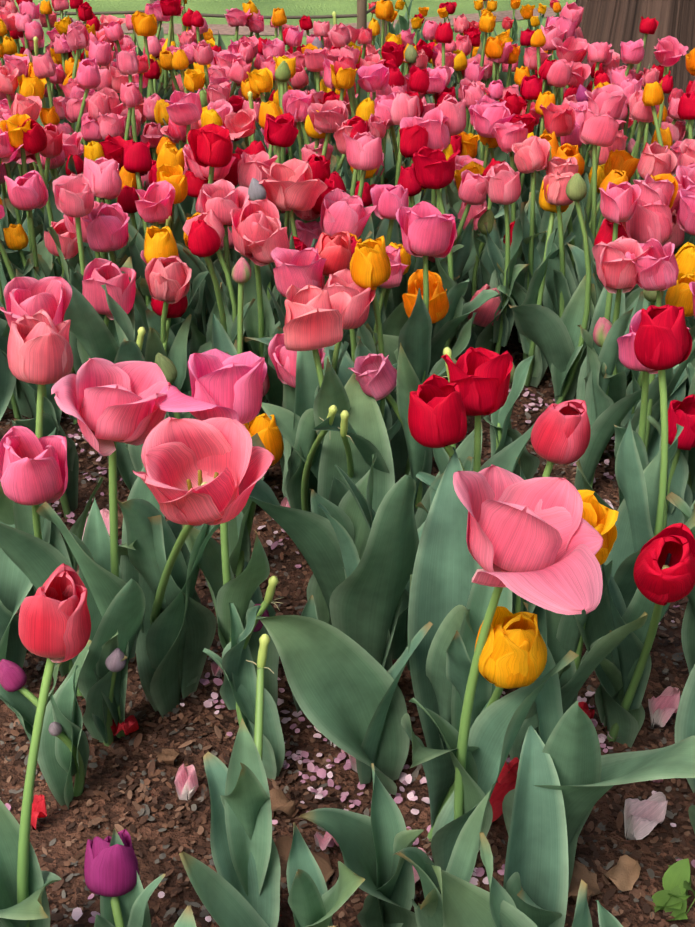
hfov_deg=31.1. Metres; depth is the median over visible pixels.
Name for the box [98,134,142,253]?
tulip
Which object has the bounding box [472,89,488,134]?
tulip
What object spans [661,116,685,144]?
tulip
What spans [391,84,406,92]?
tulip
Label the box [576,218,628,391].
tulip
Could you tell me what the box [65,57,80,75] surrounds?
tulip
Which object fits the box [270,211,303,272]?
tulip
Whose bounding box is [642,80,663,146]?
tulip
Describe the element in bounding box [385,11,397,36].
tulip
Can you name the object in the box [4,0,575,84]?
ground
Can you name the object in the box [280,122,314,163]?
tulip
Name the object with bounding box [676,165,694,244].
tulip
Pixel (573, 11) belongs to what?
tulip
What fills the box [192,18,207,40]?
tulip
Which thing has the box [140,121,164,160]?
tulip
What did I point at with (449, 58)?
tulip
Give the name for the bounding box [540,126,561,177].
tulip
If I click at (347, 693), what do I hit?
tulip
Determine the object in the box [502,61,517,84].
tulip
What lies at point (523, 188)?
tulip
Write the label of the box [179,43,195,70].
tulip
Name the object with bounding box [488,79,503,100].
tulip
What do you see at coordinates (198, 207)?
tulip
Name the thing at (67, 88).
tulip
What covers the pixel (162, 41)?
tulip
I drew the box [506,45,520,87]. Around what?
tulip
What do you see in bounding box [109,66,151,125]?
tulip
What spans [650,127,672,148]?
tulip
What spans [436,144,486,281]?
tulip
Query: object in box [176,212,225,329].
tulip
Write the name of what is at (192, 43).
tulip
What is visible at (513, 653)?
tulip
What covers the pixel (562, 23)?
tulip
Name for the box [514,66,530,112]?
tulip
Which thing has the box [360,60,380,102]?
tulip
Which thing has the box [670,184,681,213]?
tulip
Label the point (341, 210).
tulip
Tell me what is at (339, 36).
tulip
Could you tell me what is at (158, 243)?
tulip
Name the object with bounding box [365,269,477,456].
tulip
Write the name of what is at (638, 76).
tulip
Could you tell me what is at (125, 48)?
tulip
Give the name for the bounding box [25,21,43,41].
tulip
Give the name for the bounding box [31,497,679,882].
fallen petals
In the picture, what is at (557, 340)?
tulip
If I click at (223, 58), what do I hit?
tulip
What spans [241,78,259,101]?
tulip
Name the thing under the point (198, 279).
tulip
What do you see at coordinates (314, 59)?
tulip
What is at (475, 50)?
tulip
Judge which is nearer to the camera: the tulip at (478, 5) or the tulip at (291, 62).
the tulip at (291, 62)
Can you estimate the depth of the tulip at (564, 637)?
1.75 m
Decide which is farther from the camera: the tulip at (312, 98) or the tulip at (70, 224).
the tulip at (312, 98)
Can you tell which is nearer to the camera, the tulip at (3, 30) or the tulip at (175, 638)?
the tulip at (175, 638)
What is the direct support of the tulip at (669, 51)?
on the bed soil
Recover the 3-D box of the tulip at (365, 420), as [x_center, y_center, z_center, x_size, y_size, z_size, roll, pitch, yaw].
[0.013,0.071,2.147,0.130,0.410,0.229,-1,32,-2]
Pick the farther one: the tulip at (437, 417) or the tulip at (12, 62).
the tulip at (12, 62)
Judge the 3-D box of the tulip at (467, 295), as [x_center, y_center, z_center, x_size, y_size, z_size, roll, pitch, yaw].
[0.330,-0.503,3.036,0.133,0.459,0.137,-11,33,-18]
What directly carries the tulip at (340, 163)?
on the bed soil
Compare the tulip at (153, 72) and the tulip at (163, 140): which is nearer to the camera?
the tulip at (163, 140)
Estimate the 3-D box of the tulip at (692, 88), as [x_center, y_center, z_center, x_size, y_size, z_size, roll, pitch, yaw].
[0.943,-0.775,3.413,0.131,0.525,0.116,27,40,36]
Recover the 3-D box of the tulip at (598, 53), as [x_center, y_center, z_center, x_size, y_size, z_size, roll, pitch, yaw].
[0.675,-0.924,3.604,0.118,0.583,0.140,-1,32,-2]
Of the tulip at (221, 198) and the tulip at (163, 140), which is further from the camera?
the tulip at (163, 140)
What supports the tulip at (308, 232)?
on the bed soil
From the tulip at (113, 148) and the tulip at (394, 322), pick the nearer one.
the tulip at (394, 322)
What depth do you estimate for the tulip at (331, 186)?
2.68 m
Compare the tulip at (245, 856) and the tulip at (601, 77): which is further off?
the tulip at (601, 77)
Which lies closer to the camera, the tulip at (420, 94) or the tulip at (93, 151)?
the tulip at (93, 151)
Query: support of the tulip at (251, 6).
on the bed soil
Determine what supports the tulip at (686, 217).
on the bed soil
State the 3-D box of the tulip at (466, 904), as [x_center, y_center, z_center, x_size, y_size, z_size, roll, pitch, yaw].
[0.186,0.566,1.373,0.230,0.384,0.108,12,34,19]
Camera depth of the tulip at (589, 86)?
3.51 m
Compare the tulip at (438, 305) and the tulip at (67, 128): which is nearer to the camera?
the tulip at (438, 305)
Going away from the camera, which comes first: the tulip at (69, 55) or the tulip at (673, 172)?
the tulip at (673, 172)
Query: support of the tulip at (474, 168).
on the bed soil
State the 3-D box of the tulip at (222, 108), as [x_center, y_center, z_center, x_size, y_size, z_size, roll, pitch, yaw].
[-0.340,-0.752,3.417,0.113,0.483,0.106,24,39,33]
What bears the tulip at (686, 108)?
on the bed soil
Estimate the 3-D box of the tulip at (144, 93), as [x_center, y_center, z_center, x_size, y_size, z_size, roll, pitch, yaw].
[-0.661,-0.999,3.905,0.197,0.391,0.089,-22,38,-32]
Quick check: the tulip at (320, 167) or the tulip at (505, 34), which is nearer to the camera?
the tulip at (320, 167)
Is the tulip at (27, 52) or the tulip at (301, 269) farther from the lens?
the tulip at (27, 52)
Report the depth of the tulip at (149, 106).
3.37 m
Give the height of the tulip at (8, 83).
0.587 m
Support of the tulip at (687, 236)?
on the bed soil
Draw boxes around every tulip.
[0,0,20,49]
[0,6,13,35]
[0,10,17,92]
[0,18,16,102]
[0,43,4,57]
[0,65,38,177]
[0,84,46,100]
[0,98,14,175]
[0,108,14,195]
[0,114,10,227]
[0,114,41,273]
[0,119,22,257]
[0,157,20,223]
[0,162,42,237]
[0,197,7,314]
[0,205,35,417]
[0,252,41,282]
[0,277,78,518]
[0,302,31,419]
[0,309,72,596]
[0,350,15,419]
[0,426,103,698]
[0,427,56,668]
[0,563,90,926]
[0,659,61,742]
[1,148,62,250]
[2,110,20,175]
[3,36,16,100]
[3,169,53,226]
[3,224,52,278]
[4,0,18,62]
[4,54,29,93]
[4,170,54,278]
[5,163,42,243]
[9,28,22,91]
[10,74,46,176]
[10,93,60,224]
[15,12,31,49]
[15,53,32,63]
[16,0,32,46]
[17,1,43,54]
[17,118,68,276]
[17,154,59,176]
[18,34,44,55]
[20,46,31,53]
[23,48,63,96]
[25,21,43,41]
[28,63,45,107]
[31,50,55,126]
[33,36,46,107]
[33,162,41,223]
[33,219,86,343]
[35,123,85,266]
[36,358,171,737]
[37,254,50,276]
[37,640,91,808]
[38,31,43,54]
[39,11,67,30]
[39,106,66,175]
[40,0,51,40]
[40,150,65,213]
[44,83,68,123]
[45,0,68,48]
[45,56,58,107]
[46,28,58,96]
[46,41,54,54]
[47,175,93,374]
[48,131,83,183]
[49,63,67,120]
[50,48,63,96]
[51,1,92,59]
[52,72,76,125]
[53,96,64,119]
[54,15,75,58]
[54,33,68,97]
[54,52,71,96]
[57,122,73,133]
[59,77,88,144]
[60,38,71,60]
[60,112,102,175]
[62,97,87,145]
[63,201,128,281]
[64,257,147,480]
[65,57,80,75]
[65,154,83,175]
[66,20,89,131]
[68,365,77,423]
[69,173,82,272]
[70,0,84,58]
[70,85,94,143]
[71,50,84,60]
[75,58,100,132]
[78,141,90,155]
[82,203,138,284]
[83,157,138,267]
[83,158,110,265]
[83,630,126,745]
[84,140,109,204]
[84,828,165,926]
[85,32,105,50]
[85,91,110,141]
[86,13,99,31]
[86,24,95,35]
[88,40,110,141]
[93,87,130,139]
[94,65,113,141]
[96,30,113,48]
[97,112,126,203]
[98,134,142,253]
[100,14,135,45]
[100,284,165,476]
[103,21,168,121]
[108,166,139,258]
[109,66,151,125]
[110,43,114,63]
[110,58,143,124]
[111,61,132,74]
[114,38,159,82]
[114,50,171,120]
[116,47,138,141]
[116,442,136,490]
[117,185,164,229]
[117,433,265,718]
[118,417,273,632]
[120,82,141,139]
[120,108,164,159]
[122,99,153,124]
[122,120,125,138]
[123,34,134,48]
[123,141,152,240]
[125,14,134,42]
[128,180,174,305]
[128,216,171,303]
[131,11,156,94]
[133,0,169,85]
[134,225,191,364]
[135,74,147,88]
[137,53,151,152]
[137,94,143,141]
[138,163,191,298]
[139,172,147,235]
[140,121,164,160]
[140,212,190,303]
[140,250,208,341]
[141,171,149,189]
[142,90,146,97]
[143,54,161,98]
[143,93,160,157]
[144,35,172,99]
[144,59,159,124]
[144,160,156,236]
[145,3,163,39]
[145,256,211,418]
[145,296,187,362]
[154,99,169,137]
[154,352,197,419]
[155,348,278,705]
[156,39,175,92]
[156,137,175,155]
[156,142,184,227]
[157,2,183,69]
[159,0,180,94]
[159,38,169,83]
[159,49,199,92]
[160,125,186,147]
[162,106,207,149]
[165,88,201,222]
[166,45,181,75]
[168,0,186,76]
[168,117,186,208]
[170,8,193,88]
[172,49,188,144]
[172,74,189,92]
[173,144,196,247]
[174,154,193,223]
[174,905,196,926]
[175,123,232,272]
[176,170,216,289]
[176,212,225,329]
[177,30,193,71]
[178,81,231,143]
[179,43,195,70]
[179,852,335,926]
[181,0,186,30]
[183,147,235,251]
[183,179,248,352]
[183,209,244,353]
[184,68,204,92]
[184,121,198,145]
[186,42,202,91]
[187,29,200,42]
[188,194,229,249]
[188,219,255,344]
[191,10,203,42]
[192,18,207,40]
[192,39,213,88]
[193,63,210,93]
[198,38,214,90]
[199,90,207,107]
[201,109,222,126]
[202,576,284,780]
[203,28,226,49]
[203,634,280,926]
[206,151,277,313]
[207,99,236,152]
[208,64,230,82]
[208,72,228,84]
[211,45,221,63]
[212,50,241,82]
[212,257,259,424]
[213,153,241,186]
[219,226,234,266]
[223,117,239,142]
[224,8,250,40]
[224,108,255,147]
[228,39,239,87]
[228,94,263,149]
[228,226,237,263]
[228,413,283,576]
[229,57,250,96]
[230,199,281,402]
[233,35,271,100]
[234,216,317,406]
[235,147,248,157]
[236,88,264,130]
[236,100,259,147]
[237,40,253,63]
[240,178,280,351]
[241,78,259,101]
[241,128,287,160]
[242,0,259,38]
[243,561,275,631]
[245,329,377,362]
[246,9,260,36]
[246,140,265,154]
[247,15,263,60]
[247,68,275,161]
[247,91,254,141]
[249,453,376,624]
[251,38,284,129]
[254,53,271,94]
[255,61,290,163]
[256,615,432,794]
[258,37,267,54]
[258,89,278,125]
[258,100,282,158]
[259,158,327,320]
[259,357,269,414]
[260,54,301,131]
[261,284,381,479]
[264,112,298,238]
[266,26,303,101]
[268,89,274,100]
[268,247,356,475]
[268,333,333,496]
[269,58,279,105]
[270,17,278,38]
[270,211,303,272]
[271,7,286,90]
[271,220,321,267]
[273,24,298,51]
[273,55,303,159]
[279,171,345,224]
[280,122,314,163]
[281,110,325,220]
[281,276,324,315]
[282,28,307,70]
[282,89,312,160]
[284,350,337,511]
[285,57,344,161]
[286,50,309,90]
[286,822,364,926]
[287,121,335,159]
[288,44,305,53]
[288,79,326,92]
[288,85,296,153]
[289,236,306,250]
[291,65,308,90]
[292,595,317,713]
[293,209,370,241]
[295,88,331,158]
[296,47,327,137]
[298,89,336,172]
[299,15,312,84]
[299,763,423,926]
[301,43,321,86]
[301,141,333,163]
[302,87,345,144]
[303,91,314,146]
[305,43,322,88]
[306,34,315,43]
[307,71,322,90]
[307,100,347,176]
[307,154,372,240]
[308,357,353,511]
[309,181,374,221]
[310,20,329,88]
[310,36,332,77]
[310,138,344,175]
[312,36,323,89]
[312,178,335,277]
[313,342,431,513]
[315,231,350,285]
[317,373,394,511]
[318,90,339,154]
[318,474,418,670]
[320,188,376,278]
[322,268,375,374]
[324,235,397,429]
[327,48,339,61]
[328,23,357,105]
[330,64,356,188]
[332,11,336,25]
[332,91,357,145]
[333,55,356,181]
[333,119,382,238]
[333,156,346,177]
[334,464,443,670]
[335,154,352,191]
[336,22,361,44]
[340,45,359,169]
[342,235,365,359]
[343,115,381,231]
[343,131,382,198]
[346,83,397,128]
[346,114,389,215]
[346,152,394,216]
[348,42,360,114]
[349,233,361,242]
[350,130,373,240]
[350,150,383,206]
[355,50,366,103]
[355,97,405,184]
[356,27,371,104]
[356,44,379,76]
[356,324,398,409]
[357,63,408,167]
[360,53,384,97]
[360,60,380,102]
[365,245,408,354]
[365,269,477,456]
[367,2,376,37]
[368,18,379,45]
[370,84,400,99]
[370,184,408,308]
[374,25,380,54]
[374,92,409,167]
[375,0,400,70]
[376,19,379,44]
[377,126,395,184]
[381,41,403,146]
[381,59,409,163]
[383,242,410,318]
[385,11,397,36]
[386,33,401,44]
[387,65,404,143]
[387,419,401,441]
[390,0,405,35]
[390,201,456,480]
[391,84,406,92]
[391,92,421,228]
[391,124,427,306]
[392,65,429,165]
[395,783,494,926]
[396,125,405,160]
[397,163,459,302]
[398,28,414,74]
[399,0,411,30]
[399,169,486,357]
[400,107,459,222]
[401,565,546,841]
[403,43,416,74]
[404,44,417,65]
[404,49,427,97]
[404,73,409,90]
[405,91,423,116]
[406,76,427,96]
[408,374,466,470]
[408,447,478,749]
[409,464,602,870]
[410,14,423,42]
[411,16,422,45]
[412,146,501,374]
[413,38,434,97]
[415,347,481,528]
[416,347,534,513]
[418,7,428,42]
[420,188,423,201]
[421,97,434,117]
[422,20,437,96]
[423,155,483,197]
[424,67,445,103]
[424,186,456,204]
[425,94,465,228]
[427,832,591,926]
[428,229,462,338]
[429,22,452,102]
[431,43,453,87]
[434,64,453,86]
[435,50,463,94]
[435,86,455,103]
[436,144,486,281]
[437,7,450,22]
[439,2,448,20]
[440,2,456,31]
[445,40,460,92]
[447,161,503,217]
[448,158,504,302]
[450,135,461,155]
[451,284,501,360]
[453,13,468,58]
[453,26,480,84]
[453,49,482,82]
[455,33,471,101]
[458,77,471,132]
[458,131,520,205]
[458,200,486,280]
[461,57,485,77]
[462,82,496,159]
[464,59,488,81]
[467,81,484,159]
[469,20,479,31]
[469,105,488,165]
[471,209,547,326]
[472,47,478,56]
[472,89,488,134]
[473,0,482,42]
[473,102,515,238]
[474,95,506,193]
[475,54,507,87]
[475,161,530,354]
[476,42,486,84]
[476,136,575,359]
[479,12,496,87]
[479,135,519,217]
[481,8,490,45]
[482,0,496,41]
[482,355,539,479]
[484,55,500,87]
[485,36,506,80]
[487,42,512,100]
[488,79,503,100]
[489,91,526,151]
[491,120,537,325]
[494,16,518,44]
[495,29,509,67]
[496,181,568,386]
[499,36,512,72]
[501,84,519,98]
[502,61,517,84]
[502,602,694,890]
[503,202,528,260]
[503,725,568,926]
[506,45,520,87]
[507,132,535,195]
[508,173,591,403]
[509,0,520,41]
[509,113,535,164]
[509,153,529,210]
[509,664,570,759]
[511,9,517,30]
[511,43,520,85]
[512,399,590,643]
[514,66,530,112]
[518,4,534,46]
[518,7,532,67]
[518,74,542,185]
[519,91,554,188]
[519,145,567,305]
[520,28,534,71]
[521,102,540,125]
[523,46,552,133]
[526,490,647,734]
[527,79,551,100]
[527,136,543,209]
[530,16,539,74]
[530,29,545,124]
[533,58,555,135]
[534,3,546,29]
[536,86,577,136]
[539,103,574,146]
[539,131,558,218]
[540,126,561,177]
[541,23,566,105]
[541,83,626,263]
[543,170,577,317]
[545,16,558,60]
[545,16,576,101]
[546,157,584,280]
[547,59,573,98]
[549,0,559,17]
[551,36,587,104]
[553,2,561,60]
[553,2,583,89]
[556,143,584,174]
[557,93,588,147]
[560,122,581,147]
[561,62,590,103]
[561,94,576,104]
[565,26,583,88]
[566,218,604,397]
[569,101,587,126]
[574,236,678,489]
[574,523,694,747]
[576,84,587,152]
[576,181,647,399]
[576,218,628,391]
[576,310,689,509]
[577,108,626,285]
[580,143,583,158]
[581,103,627,177]
[582,169,638,296]
[582,173,673,309]
[584,42,611,149]
[584,70,609,166]
[584,144,591,166]
[584,291,643,402]
[586,81,592,156]
[586,149,639,230]
[587,49,613,67]
[588,122,646,161]
[588,164,605,195]
[590,62,603,77]
[592,81,626,150]
[594,630,644,733]
[595,900,622,926]
[598,147,608,164]
[601,304,694,607]
[603,52,619,72]
[606,66,621,83]
[607,129,627,151]
[609,67,635,143]
[618,113,638,130]
[619,65,642,80]
[619,198,672,426]
[620,39,643,144]
[620,77,642,152]
[620,272,694,427]
[621,209,675,234]
[625,238,694,462]
[626,74,672,146]
[627,138,640,179]
[628,97,683,184]
[629,90,656,184]
[629,120,643,179]
[636,16,667,110]
[636,64,659,127]
[636,120,694,143]
[637,141,676,179]
[640,105,658,179]
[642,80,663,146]
[643,289,663,306]
[647,394,694,528]
[649,36,687,136]
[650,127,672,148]
[651,173,677,208]
[652,64,687,123]
[652,105,667,124]
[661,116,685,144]
[662,213,683,248]
[666,492,694,674]
[668,88,682,120]
[670,140,681,167]
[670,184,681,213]
[671,140,676,175]
[674,164,694,254]
[675,242,694,397]
[675,664,694,792]
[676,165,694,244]
[677,91,694,138]
[677,184,694,320]
[679,139,694,243]
[680,153,693,166]
[682,81,693,141]
[683,48,694,139]
[684,500,694,523]
[687,80,694,138]
[687,282,694,503]
[688,49,694,70]
[688,805,694,832]
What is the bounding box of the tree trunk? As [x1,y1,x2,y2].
[576,0,694,109]
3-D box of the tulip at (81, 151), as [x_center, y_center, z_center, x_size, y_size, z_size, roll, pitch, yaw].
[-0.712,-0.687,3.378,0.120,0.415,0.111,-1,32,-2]
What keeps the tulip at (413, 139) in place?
on the bed soil
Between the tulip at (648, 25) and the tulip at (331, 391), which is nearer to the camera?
the tulip at (331, 391)
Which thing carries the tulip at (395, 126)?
on the bed soil
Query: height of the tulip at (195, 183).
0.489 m
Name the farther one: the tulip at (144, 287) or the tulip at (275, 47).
the tulip at (275, 47)
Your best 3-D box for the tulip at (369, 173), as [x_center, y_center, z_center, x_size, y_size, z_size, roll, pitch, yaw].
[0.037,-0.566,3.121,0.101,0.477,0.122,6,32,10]
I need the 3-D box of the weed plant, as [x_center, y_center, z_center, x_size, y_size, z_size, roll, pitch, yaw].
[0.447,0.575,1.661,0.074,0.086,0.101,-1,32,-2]
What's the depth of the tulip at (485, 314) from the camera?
2.87 m
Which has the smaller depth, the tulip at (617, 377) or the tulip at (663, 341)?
the tulip at (663, 341)
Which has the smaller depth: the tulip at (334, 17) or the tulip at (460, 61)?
the tulip at (460, 61)
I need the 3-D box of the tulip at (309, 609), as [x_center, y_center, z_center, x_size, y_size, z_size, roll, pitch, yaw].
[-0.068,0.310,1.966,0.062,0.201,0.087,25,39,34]
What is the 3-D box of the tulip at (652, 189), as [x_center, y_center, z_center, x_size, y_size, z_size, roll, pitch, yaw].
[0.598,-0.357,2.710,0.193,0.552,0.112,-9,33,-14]
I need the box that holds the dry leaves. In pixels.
[156,749,640,903]
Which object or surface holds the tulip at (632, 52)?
on the bed soil
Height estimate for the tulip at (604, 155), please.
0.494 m
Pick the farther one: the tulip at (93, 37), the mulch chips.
the tulip at (93, 37)
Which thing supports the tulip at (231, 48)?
on the bed soil
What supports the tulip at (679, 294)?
on the bed soil
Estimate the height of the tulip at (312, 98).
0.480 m
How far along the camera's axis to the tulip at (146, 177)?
3.08 m
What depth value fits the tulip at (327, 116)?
2.96 m
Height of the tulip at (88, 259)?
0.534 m
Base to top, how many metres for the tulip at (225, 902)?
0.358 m
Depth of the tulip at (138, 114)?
3.37 m
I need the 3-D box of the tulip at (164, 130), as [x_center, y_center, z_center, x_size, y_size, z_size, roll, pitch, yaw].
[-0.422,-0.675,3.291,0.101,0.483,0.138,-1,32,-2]
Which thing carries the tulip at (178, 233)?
on the bed soil
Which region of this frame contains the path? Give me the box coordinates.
[32,7,563,35]
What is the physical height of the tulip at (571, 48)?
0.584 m
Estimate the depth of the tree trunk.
4.60 m
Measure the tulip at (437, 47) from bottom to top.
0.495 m
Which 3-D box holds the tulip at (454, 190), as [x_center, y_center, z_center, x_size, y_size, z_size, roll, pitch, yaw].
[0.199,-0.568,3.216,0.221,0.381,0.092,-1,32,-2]
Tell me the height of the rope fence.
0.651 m
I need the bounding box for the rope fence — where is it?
[19,0,489,45]
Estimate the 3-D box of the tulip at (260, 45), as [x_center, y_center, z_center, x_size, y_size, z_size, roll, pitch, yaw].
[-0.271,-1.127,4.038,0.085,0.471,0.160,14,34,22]
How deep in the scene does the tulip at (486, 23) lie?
3.76 m
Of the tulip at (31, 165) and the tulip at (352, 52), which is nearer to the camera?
the tulip at (31, 165)
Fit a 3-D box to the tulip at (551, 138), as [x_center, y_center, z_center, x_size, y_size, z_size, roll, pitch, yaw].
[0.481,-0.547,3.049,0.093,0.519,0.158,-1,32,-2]
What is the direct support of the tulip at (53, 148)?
on the bed soil
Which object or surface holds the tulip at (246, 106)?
on the bed soil
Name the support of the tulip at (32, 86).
on the bed soil
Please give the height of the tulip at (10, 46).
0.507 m
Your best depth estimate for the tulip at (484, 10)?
5.53 m
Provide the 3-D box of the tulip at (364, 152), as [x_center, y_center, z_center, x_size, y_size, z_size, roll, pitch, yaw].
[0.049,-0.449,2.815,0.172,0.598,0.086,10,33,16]
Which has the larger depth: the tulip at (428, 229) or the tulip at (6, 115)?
the tulip at (6, 115)
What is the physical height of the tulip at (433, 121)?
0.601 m
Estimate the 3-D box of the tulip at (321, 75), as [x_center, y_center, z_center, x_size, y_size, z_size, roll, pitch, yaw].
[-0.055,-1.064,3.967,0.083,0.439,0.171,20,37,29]
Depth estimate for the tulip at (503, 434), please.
2.40 m
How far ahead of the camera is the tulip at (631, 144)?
3.30 m
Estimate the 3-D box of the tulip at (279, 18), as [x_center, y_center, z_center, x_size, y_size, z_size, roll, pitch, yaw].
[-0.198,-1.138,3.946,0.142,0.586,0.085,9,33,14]
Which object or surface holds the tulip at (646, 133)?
on the bed soil
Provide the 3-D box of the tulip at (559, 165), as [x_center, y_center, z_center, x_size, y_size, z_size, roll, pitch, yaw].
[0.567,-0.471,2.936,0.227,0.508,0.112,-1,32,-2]
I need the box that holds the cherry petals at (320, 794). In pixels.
[0,388,694,922]
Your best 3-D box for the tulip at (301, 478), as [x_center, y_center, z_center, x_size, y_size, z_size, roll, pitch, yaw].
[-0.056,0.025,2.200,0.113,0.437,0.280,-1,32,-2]
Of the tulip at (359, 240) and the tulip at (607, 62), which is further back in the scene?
the tulip at (607, 62)
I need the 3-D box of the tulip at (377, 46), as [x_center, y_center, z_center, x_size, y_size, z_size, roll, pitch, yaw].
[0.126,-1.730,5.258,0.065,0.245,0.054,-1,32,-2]
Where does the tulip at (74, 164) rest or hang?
on the bed soil
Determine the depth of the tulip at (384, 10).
3.99 m
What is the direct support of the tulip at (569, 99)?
on the bed soil
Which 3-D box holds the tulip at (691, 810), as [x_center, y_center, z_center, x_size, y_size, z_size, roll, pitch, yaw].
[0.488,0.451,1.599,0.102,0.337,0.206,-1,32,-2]
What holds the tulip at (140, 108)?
on the bed soil
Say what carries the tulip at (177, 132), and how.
on the bed soil
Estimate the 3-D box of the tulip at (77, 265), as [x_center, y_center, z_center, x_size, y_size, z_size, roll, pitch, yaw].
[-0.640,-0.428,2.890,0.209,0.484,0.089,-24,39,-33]
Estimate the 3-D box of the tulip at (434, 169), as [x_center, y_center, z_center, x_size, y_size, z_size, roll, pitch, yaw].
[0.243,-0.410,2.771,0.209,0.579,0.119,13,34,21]
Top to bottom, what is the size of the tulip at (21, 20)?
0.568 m
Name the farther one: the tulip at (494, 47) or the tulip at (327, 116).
the tulip at (494, 47)
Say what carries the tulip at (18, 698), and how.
on the bed soil
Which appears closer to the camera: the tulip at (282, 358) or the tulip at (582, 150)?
the tulip at (282, 358)
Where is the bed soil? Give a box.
[0,326,694,926]
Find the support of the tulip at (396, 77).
on the bed soil
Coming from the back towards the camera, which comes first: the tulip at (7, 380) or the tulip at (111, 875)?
the tulip at (7, 380)
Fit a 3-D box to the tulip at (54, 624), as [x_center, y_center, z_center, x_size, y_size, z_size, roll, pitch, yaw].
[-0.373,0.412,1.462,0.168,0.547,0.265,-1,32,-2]
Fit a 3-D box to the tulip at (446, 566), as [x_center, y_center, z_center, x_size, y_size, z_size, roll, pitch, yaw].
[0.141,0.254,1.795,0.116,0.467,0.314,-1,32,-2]
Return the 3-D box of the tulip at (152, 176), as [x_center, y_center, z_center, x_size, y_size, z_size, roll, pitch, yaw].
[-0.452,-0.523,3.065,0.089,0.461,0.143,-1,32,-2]
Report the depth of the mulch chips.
1.86 m
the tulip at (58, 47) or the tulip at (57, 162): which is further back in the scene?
the tulip at (58, 47)
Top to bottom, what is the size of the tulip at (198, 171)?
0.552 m
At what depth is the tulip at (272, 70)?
3.43 m
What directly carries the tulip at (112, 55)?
on the bed soil
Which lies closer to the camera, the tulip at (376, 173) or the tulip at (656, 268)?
the tulip at (656, 268)
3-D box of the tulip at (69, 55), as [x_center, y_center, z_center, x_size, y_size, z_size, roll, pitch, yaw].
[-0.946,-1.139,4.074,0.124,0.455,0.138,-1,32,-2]
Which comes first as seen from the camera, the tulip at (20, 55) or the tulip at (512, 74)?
the tulip at (20, 55)
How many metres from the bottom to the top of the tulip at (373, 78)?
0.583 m
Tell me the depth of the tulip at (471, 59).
3.72 m
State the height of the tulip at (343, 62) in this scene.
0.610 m
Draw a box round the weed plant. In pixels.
[652,858,694,920]
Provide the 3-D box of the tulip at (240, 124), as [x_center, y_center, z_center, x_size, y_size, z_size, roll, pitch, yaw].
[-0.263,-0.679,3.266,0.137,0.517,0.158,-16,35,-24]
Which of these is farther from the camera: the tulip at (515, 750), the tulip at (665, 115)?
the tulip at (665, 115)
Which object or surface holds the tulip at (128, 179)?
on the bed soil
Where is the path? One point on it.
(224, 29)
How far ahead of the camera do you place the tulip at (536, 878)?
1.51 m
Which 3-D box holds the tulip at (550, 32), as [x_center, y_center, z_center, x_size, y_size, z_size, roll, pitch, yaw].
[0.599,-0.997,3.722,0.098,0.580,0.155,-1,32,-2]
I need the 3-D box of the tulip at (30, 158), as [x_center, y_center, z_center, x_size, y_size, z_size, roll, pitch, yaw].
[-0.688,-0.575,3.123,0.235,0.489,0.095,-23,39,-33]
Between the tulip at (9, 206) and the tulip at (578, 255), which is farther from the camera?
the tulip at (9, 206)
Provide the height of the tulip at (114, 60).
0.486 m
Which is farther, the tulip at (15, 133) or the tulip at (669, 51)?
the tulip at (669, 51)
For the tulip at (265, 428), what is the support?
on the bed soil
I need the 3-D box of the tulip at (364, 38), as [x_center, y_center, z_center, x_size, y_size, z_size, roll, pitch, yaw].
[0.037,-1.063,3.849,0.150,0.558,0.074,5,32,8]
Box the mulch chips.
[0,325,694,926]
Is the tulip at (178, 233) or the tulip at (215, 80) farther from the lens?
the tulip at (215, 80)
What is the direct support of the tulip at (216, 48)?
on the bed soil
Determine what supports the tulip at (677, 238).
on the bed soil
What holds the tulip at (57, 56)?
on the bed soil
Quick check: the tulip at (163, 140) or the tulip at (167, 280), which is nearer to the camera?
the tulip at (167, 280)
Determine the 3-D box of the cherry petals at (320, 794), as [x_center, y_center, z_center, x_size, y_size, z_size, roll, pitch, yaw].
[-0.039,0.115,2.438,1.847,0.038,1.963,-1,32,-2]
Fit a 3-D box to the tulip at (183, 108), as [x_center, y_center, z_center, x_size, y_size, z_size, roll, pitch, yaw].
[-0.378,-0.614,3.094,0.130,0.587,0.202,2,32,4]
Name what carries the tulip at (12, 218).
on the bed soil
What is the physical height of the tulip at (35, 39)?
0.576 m
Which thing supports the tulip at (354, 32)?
on the bed soil
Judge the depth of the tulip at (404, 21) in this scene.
5.66 m
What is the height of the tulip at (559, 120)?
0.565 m
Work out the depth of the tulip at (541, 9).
5.52 m
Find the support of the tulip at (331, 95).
on the bed soil
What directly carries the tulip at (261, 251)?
on the bed soil
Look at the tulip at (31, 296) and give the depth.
2.22 m
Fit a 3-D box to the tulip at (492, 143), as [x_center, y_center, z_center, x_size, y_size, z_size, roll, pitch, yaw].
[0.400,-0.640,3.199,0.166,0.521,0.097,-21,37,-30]
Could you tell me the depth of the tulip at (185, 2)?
4.20 m
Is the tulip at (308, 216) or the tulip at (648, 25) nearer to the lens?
the tulip at (308, 216)
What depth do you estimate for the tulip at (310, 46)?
3.65 m
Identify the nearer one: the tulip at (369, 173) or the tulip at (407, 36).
the tulip at (369, 173)
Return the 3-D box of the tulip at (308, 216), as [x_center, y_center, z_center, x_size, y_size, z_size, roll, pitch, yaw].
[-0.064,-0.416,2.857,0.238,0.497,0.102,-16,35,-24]
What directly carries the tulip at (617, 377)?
on the bed soil
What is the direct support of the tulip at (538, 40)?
on the bed soil
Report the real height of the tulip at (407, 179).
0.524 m
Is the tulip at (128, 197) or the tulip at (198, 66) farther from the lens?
the tulip at (198, 66)
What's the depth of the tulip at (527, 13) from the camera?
5.33 m
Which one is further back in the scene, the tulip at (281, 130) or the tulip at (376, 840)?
the tulip at (281, 130)
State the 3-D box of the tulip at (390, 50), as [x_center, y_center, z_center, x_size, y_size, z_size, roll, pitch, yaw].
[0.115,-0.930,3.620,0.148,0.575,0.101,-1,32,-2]

